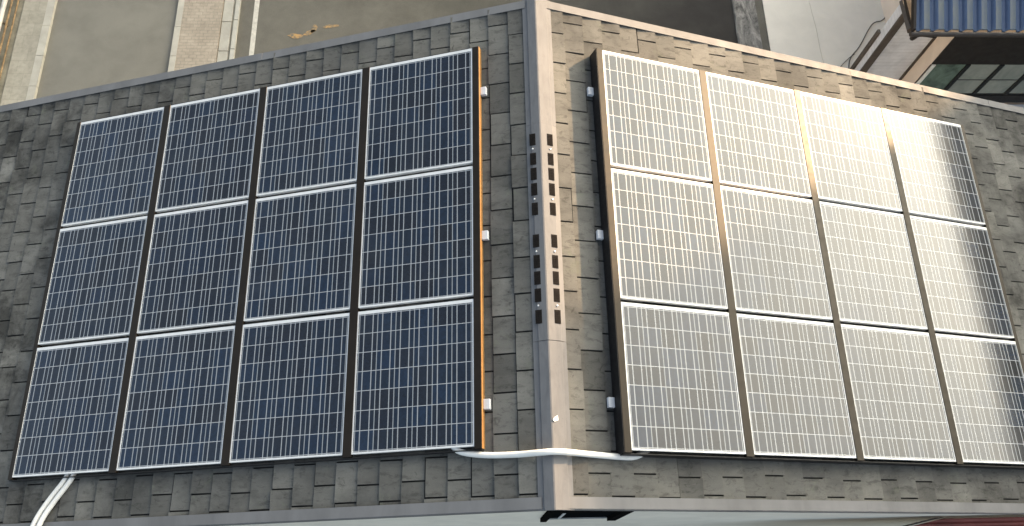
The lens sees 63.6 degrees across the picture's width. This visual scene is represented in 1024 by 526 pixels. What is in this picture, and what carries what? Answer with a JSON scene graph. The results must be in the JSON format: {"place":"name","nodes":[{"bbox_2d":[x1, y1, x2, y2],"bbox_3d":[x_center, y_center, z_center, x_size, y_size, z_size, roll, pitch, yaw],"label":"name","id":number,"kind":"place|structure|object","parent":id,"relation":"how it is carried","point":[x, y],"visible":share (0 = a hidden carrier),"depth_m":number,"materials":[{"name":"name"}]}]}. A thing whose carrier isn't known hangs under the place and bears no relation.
{"place":"outdoors","nodes":[
{"label":"outdoors","id":0,"kind":"place"},
{"bbox_2d":[0,0,47,105],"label":"pavement","id":1,"kind":"structure","parent":0,"point":[17,82],"depth_m":22.98,"materials":[{"name":"grey concrete"}]},
{"bbox_2d":[36,0,178,98],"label":"road","id":2,"kind":"structure","parent":0,"point":[93,43],"depth_m":23.31,"materials":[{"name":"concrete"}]},
{"bbox_2d":[174,0,224,70],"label":"pavement","id":3,"kind":"structure","parent":0,"point":[199,35],"depth_m":23.43,"materials":[{"name":"brick"}]},
{"bbox_2d":[287,24,338,38],"bbox_3d":[-5.723,-6.707,23.728,1.485,0.001,0.323,-20,71,-10],"label":"paint mark","id":4,"kind":"object","parent":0,"point":[297,36],"visible":1,"depth_m":23.69,"materials":[{"name":"beige paint"}]},
{"bbox_2d":[732,0,1023,516],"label":"ground","id":5,"kind":"structure","parent":0,"point":[762,24],"depth_m":24.41,"materials":[{"name":"grey concrete"}]},
{"bbox_2d":[0,0,18,78],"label":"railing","id":6,"kind":"object","parent":5,"relation":"on","point":[3,7],"visible":1,"depth_m":23.14,"materials":[{"name":"metal"}]},
{"bbox_2d":[0,0,24,102],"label":"verge","id":7,"kind":"structure","parent":5,"relation":"on","point":[11,44],"depth_m":23.20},
{"bbox_2d":[25,0,57,100],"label":"kerb","id":8,"kind":"structure","parent":5,"relation":"on","point":[35,78],"depth_m":23.03,"materials":[{"name":"concrete"}]},
{"bbox_2d":[168,0,184,71],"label":"kerb","id":9,"kind":"structure","parent":5,"relation":"on","point":[174,46],"depth_m":23.36,"materials":[{"name":"concrete"}]},
{"bbox_2d":[217,0,234,61],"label":"drain channel","id":10,"kind":"object","parent":5,"relation":"on","point":[225,34],"visible":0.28,"depth_m":23.54,"materials":[{"name":"concrete"}]},
{"bbox_2d":[228,0,235,59],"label":"drain slot","id":11,"kind":"object","parent":5,"relation":"on","point":[231,29],"depth_m":23.60,"materials":[{"name":"black metal"}]},
{"bbox_2d":[229,0,241,59],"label":"kerb","id":12,"kind":"structure","parent":5,"relation":"on","point":[235,30],"depth_m":23.55,"materials":[{"name":"grey concrete"}]},
{"bbox_2d":[235,0,737,57],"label":"parking lot","id":13,"kind":"structure","parent":5,"relation":"on","point":[278,21],"depth_m":24.09,"materials":[{"name":"grey asphalt"}]},
{"bbox_2d":[249,0,259,55],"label":"parking line","id":14,"kind":"object","parent":13,"relation":"on","point":[254,28],"depth_m":23.68,"materials":[{"name":"paint"}]},
{"bbox_2d":[0,0,1023,525],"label":"house","id":15,"kind":"structure","parent":5,"relation":"on","point":[546,348],"depth_m":7.87,"materials":[{"name":"grey tile"}]},
{"bbox_2d":[8,122,81,479],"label":"edge trim","id":16,"kind":"structure","parent":15,"relation":"on","point":[35,347],"depth_m":8.62,"materials":[{"name":"brown metal"}]},
{"bbox_2d":[30,474,70,525],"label":"cable","id":17,"kind":"object","parent":15,"relation":"attached to","point":[52,495],"visible":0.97,"depth_m":7.83,"materials":[{"name":"white plastic"}]},
{"bbox_2d":[36,474,76,525],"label":"cable","id":18,"kind":"object","parent":15,"relation":"attached to","point":[56,498],"visible":0.95,"depth_m":7.81,"materials":[{"name":"white plastic"}]},
{"bbox_2d":[9,449,483,481],"bbox_3d":[-2.555,1.837,7.449,4.592,1.516,0.009,0,69,-2],"label":"front skirt","id":19,"kind":"object","parent":15,"relation":"attached to","point":[398,455],"visible":1,"depth_m":7.37,"materials":[{"name":"metal"}]},
{"bbox_2d":[84,48,470,121],"bbox_3d":[-2.643,-1.883,8.913,4.591,1.512,0.006,0,69,-2],"label":"skirt","id":20,"kind":"object","parent":15,"relation":"attached to","point":[275,85],"visible":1,"depth_m":8.85,"materials":[{"name":"silver metal"}]},
{"bbox_2d":[472,46,484,448],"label":"edge trim","id":21,"kind":"structure","parent":15,"relation":"on","point":[479,380],"depth_m":7.46,"materials":[{"name":"brown metal"}]},
{"bbox_2d":[480,86,486,96],"bbox_3d":[-2.586,-1.406,8.722,4.630,1.515,0.088,0,69,-2],"label":"mounting rail","id":22,"kind":"object","parent":15,"relation":"attached to","point":[483,91],"visible":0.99,"depth_m":8.12,"materials":[{"name":"metal"}]},
{"bbox_2d":[61,107,163,226],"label":"solar panel","id":23,"kind":"object","parent":22,"relation":"on","point":[112,172],"visible":1,"depth_m":9.06,"materials":[{"name":"glass"}]},
{"bbox_2d":[155,89,259,212],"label":"solar panel","id":24,"kind":"object","parent":22,"relation":"on","point":[208,152],"visible":1,"depth_m":8.77,"materials":[{"name":"glass"}]},
{"bbox_2d":[256,69,361,196],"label":"solar panel","id":25,"kind":"object","parent":22,"relation":"on","point":[310,136],"visible":1,"depth_m":8.48,"materials":[{"name":"glass"}]},
{"bbox_2d":[364,48,472,180],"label":"solar panel","id":26,"kind":"object","parent":22,"relation":"on","point":[419,118],"visible":1,"depth_m":8.19,"materials":[{"name":"glass"}]},
{"bbox_2d":[482,230,488,240],"bbox_3d":[-2.552,0.032,8.156,4.630,1.515,0.088,0,69,-2],"label":"mounting rail","id":27,"kind":"object","parent":15,"relation":"attached to","point":[485,235],"visible":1,"depth_m":7.56,"materials":[{"name":"metal"}]},
{"bbox_2d":[38,216,146,344],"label":"solar panel","id":28,"kind":"object","parent":27,"relation":"on","point":[93,284],"visible":1,"depth_m":8.57,"materials":[{"name":"glass"}]},
{"bbox_2d":[137,200,247,333],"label":"solar panel","id":29,"kind":"object","parent":27,"relation":"on","point":[193,270],"visible":1,"depth_m":8.29,"materials":[{"name":"glass"}]},
{"bbox_2d":[244,184,355,321],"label":"solar panel","id":30,"kind":"object","parent":27,"relation":"on","point":[301,257],"visible":1,"depth_m":8.00,"materials":[{"name":"glass"}]},
{"bbox_2d":[358,166,472,308],"bbox_3d":[-0.889,-0.245,7.735,1.118,0.042,1.292,-7,68,14],"label":"solar panel","id":31,"kind":"object","parent":27,"relation":"on","point":[417,240],"visible":1,"depth_m":7.71,"materials":[{"name":"glass"}]},
{"bbox_2d":[483,399,490,409],"bbox_3d":[-2.518,1.481,7.587,4.630,1.515,0.088,0,69,-2],"label":"mounting rail","id":32,"kind":"object","parent":15,"relation":"attached to","point":[486,404],"visible":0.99,"depth_m":6.99,"materials":[{"name":"metal"}]},
{"bbox_2d":[12,338,128,477],"bbox_3d":[-4.315,1.415,8.116,1.118,0.042,1.292,-7,68,14],"label":"solar panel","id":33,"kind":"object","parent":32,"relation":"on","point":[70,416],"visible":1,"depth_m":8.09,"materials":[{"name":"glass"}]},
{"bbox_2d":[108,105,170,473],"bbox_3d":[-3.770,0.111,8.449,0.089,0.061,3.982,0,69,-2],"label":"cover strip","id":34,"kind":"object","parent":33,"relation":"on","point":[133,334],"visible":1,"depth_m":8.33,"materials":[{"name":"brown metal"}]},
{"bbox_2d":[116,326,234,470],"bbox_3d":[-3.163,1.274,7.826,1.118,0.042,1.292,-7,68,14],"label":"solar panel","id":35,"kind":"object","parent":32,"relation":"on","point":[176,406],"visible":1,"depth_m":7.80,"materials":[{"name":"glass"}]},
{"bbox_2d":[221,86,266,465],"bbox_3d":[-2.619,-0.030,8.160,0.089,0.061,3.982,0,69,-2],"label":"cover strip","id":36,"kind":"object","parent":35,"relation":"on","point":[231,399],"visible":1,"depth_m":8.04,"materials":[{"name":"brown metal"}]},
{"bbox_2d":[229,313,349,462],"bbox_3d":[-2.012,1.133,7.537,1.118,0.042,1.292,-7,68,14],"label":"solar panel","id":37,"kind":"object","parent":32,"relation":"on","point":[290,393],"visible":1,"depth_m":7.51,"materials":[{"name":"glass"}]},
{"bbox_2d":[342,67,369,457],"bbox_3d":[-1.467,-0.171,7.870,0.089,0.061,3.982,0,69,-2],"label":"cover strip","id":38,"kind":"object","parent":37,"relation":"on","point":[350,373],"visible":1,"depth_m":7.75,"materials":[{"name":"brown metal"}]},
{"bbox_2d":[351,299,473,454],"bbox_3d":[-0.860,0.992,7.248,1.118,0.042,1.292,-7,68,14],"label":"solar panel","id":39,"kind":"object","parent":32,"relation":"on","point":[414,380],"visible":1,"depth_m":7.22,"materials":[{"name":"glass"}]},
{"bbox_2d":[451,448,649,459],"bbox_3d":[0.324,1.550,6.830,1.700,0.343,0.142,2,68,-2],"label":"conduit","id":40,"kind":"object","parent":15,"relation":"on","point":[553,451],"visible":0.94,"depth_m":6.79,"materials":[{"name":"white plastic"}]},
{"bbox_2d":[540,510,633,521],"bbox_3d":[0.810,2.834,9.288,0.900,1.320,0.045,0,69,-2],"label":"window","id":41,"kind":"structure","parent":15,"relation":"in","point":[557,514],"depth_m":9.39,"materials":[{"name":"black glass"}]},
{"bbox_2d":[587,87,593,96],"bbox_3d":[3.039,-1.449,8.951,4.651,1.548,0.088,0,69,-2],"label":"mounting rail","id":42,"kind":"object","parent":15,"relation":"attached to","point":[590,91],"visible":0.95,"depth_m":8.17,"materials":[{"name":"metal"}]},
{"bbox_2d":[602,50,711,182],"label":"solar panel","id":43,"kind":"object","parent":42,"relation":"on","point":[655,117],"visible":1,"depth_m":8.21,"materials":[{"name":"glass"}]},
{"bbox_2d":[706,72,811,197],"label":"solar panel","id":44,"kind":"object","parent":42,"relation":"on","point":[757,137],"visible":1,"depth_m":8.60,"materials":[{"name":"glass"}]},
{"bbox_2d":[800,92,902,212],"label":"solar panel","id":45,"kind":"object","parent":42,"relation":"on","point":[850,154],"visible":1,"depth_m":8.99,"materials":[{"name":"glass"}]},
{"bbox_2d":[887,110,984,225],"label":"solar panel","id":46,"kind":"object","parent":42,"relation":"on","point":[938,181],"visible":1,"depth_m":9.37,"materials":[{"name":"glass"}]},
{"bbox_2d":[596,230,603,239],"bbox_3d":[3.073,-0.011,8.386,4.651,1.548,0.088,0,69,-2],"label":"mounting rail","id":47,"kind":"object","parent":15,"relation":"attached to","point":[599,235],"visible":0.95,"depth_m":7.61,"materials":[{"name":"metal"}]},
{"bbox_2d":[611,168,727,309],"bbox_3d":[1.464,-0.227,7.752,1.118,0.042,1.292,6,67,-19],"label":"solar panel","id":48,"kind":"object","parent":47,"relation":"on","point":[668,242],"visible":1,"depth_m":7.72,"materials":[{"name":"glass"}]},
{"bbox_2d":[720,186,832,320],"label":"solar panel","id":49,"kind":"object","parent":47,"relation":"on","point":[776,259],"visible":1,"depth_m":8.11,"materials":[{"name":"glass"}]},
{"bbox_2d":[819,201,927,329],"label":"solar panel","id":50,"kind":"object","parent":47,"relation":"on","point":[875,281],"visible":1,"depth_m":8.50,"materials":[{"name":"glass"}]},
{"bbox_2d":[910,216,1013,338],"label":"solar panel","id":51,"kind":"object","parent":47,"relation":"on","point":[964,292],"visible":1,"depth_m":8.89,"materials":[{"name":"glass"}]},
{"bbox_2d":[590,48,631,453],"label":"edge trim","id":52,"kind":"structure","parent":15,"relation":"attached to","point":[618,366],"depth_m":7.45,"materials":[{"name":"brown metal"}]},
{"bbox_2d":[607,397,614,407],"bbox_3d":[3.107,1.438,7.816,4.651,1.548,0.088,0,69,-2],"label":"mounting rail","id":53,"kind":"object","parent":15,"relation":"attached to","point":[610,402],"visible":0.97,"depth_m":7.04,"materials":[{"name":"metal"}]},
{"bbox_2d":[621,302,745,454],"bbox_3d":[1.493,1.010,7.264,1.118,0.042,1.292,6,67,-19],"label":"solar panel","id":54,"kind":"object","parent":53,"relation":"on","point":[682,389],"visible":1,"depth_m":7.24,"materials":[{"name":"glass"}]},
{"bbox_2d":[737,314,856,458],"bbox_3d":[2.617,1.137,7.654,1.118,0.042,1.292,6,67,-19],"label":"solar panel","id":55,"kind":"object","parent":53,"relation":"on","point":[796,397],"visible":1,"depth_m":7.63,"materials":[{"name":"glass"}]},
{"bbox_2d":[699,70,754,456],"bbox_3d":[2.028,-0.160,7.937,0.089,0.061,3.982,0,69,-2],"label":"cover strip","id":56,"kind":"object","parent":55,"relation":"on","point":[731,311],"visible":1,"depth_m":7.82,"materials":[{"name":"brown metal"}]},
{"bbox_2d":[841,324,955,461],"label":"solar panel","id":57,"kind":"object","parent":53,"relation":"on","point":[898,400],"visible":1,"depth_m":8.02,"materials":[{"name":"glass"}]},
{"bbox_2d":[794,89,864,460],"bbox_3d":[3.152,-0.034,8.325,0.089,0.061,3.982,0,69,-2],"label":"cover strip","id":58,"kind":"object","parent":57,"relation":"on","point":[814,198],"visible":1,"depth_m":8.21,"materials":[{"name":"brown metal"}]},
{"bbox_2d":[935,333,1023,464],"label":"solar panel","id":59,"kind":"object","parent":53,"relation":"on","point":[984,378],"visible":1,"depth_m":8.40,"materials":[{"name":"glass"}]},
{"bbox_2d":[881,108,963,464],"bbox_3d":[4.276,0.092,8.714,0.089,0.061,3.982,0,69,-2],"label":"cover strip","id":60,"kind":"object","parent":59,"relation":"on","point":[930,330],"visible":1,"depth_m":8.60,"materials":[{"name":"brown metal"}]},
{"bbox_2d":[604,50,959,124],"bbox_3d":[3.075,-1.874,9.107,4.612,1.579,0.006,0,69,-2],"label":"skirt","id":61,"kind":"object","parent":15,"relation":"attached to","point":[776,86],"visible":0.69,"depth_m":8.97,"materials":[{"name":"silver metal"}]},
{"bbox_2d":[620,453,1023,469],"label":"front skirt","id":62,"kind":"object","parent":15,"relation":"attached to","point":[810,461],"visible":1,"depth_m":7.48,"materials":[{"name":"metal"}]},
{"bbox_2d":[904,517,1023,525],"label":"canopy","id":63,"kind":"object","parent":15,"relation":"attached to","point":[1005,521],"visible":1,"depth_m":10.95,"materials":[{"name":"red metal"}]},
{"bbox_2d":[960,124,1023,373],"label":"edge trim","id":64,"kind":"structure","parent":15,"relation":"attached to","point":[1015,338],"depth_m":9.21,"materials":[{"name":"brown metal"}]},
{"bbox_2d":[731,0,762,48],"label":"wall","id":65,"kind":"structure","parent":5,"relation":"on","point":[746,24],"depth_m":24.32,"materials":[{"name":"concrete"}]},
{"bbox_2d":[762,0,885,68],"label":"concrete yard","id":66,"kind":"structure","parent":5,"relation":"on","point":[831,32],"depth_m":24.43,"materials":[{"name":"grey concrete"}]},
{"bbox_2d":[848,17,884,68],"bbox_3d":[10.498,-6.660,24.338,0.453,0.026,3.917,27,70,8],"label":"ground cable","id":67,"kind":"object","parent":66,"relation":"on","point":[862,40],"visible":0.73,"depth_m":24.27,"materials":[{"name":"black rubber"}]},
{"bbox_2d":[850,0,1023,107],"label":"neighbour house","id":68,"kind":"structure","parent":0,"point":[973,48],"depth_m":18.93,"materials":[{"name":"grey"}]},
{"bbox_2d":[919,64,970,90],"bbox_3d":[10.200,-4.363,19.693,0.800,1.250,0.046,0,69,-2],"label":"window","id":69,"kind":"structure","parent":68,"relation":"in","point":[942,76],"depth_m":19.54,"materials":[{"name":"green glass"}]},
{"bbox_2d":[947,65,1004,94],"bbox_3d":[11.001,-4.368,19.728,0.800,1.250,0.046,0,69,-2],"label":"window","id":70,"kind":"structure","parent":68,"relation":"in","point":[975,77],"depth_m":19.70,"materials":[{"name":"grey glass"}]},
{"bbox_2d":[976,65,1023,95],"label":"window","id":71,"kind":"structure","parent":68,"relation":"in","point":[1009,76],"depth_m":19.83,"materials":[{"name":"glass"}]},
{"bbox_2d":[1008,80,1023,94],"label":"window","id":72,"kind":"structure","parent":68,"relation":"in","point":[1019,89],"depth_m":20.21,"materials":[{"name":"grey glass"}]}
]}

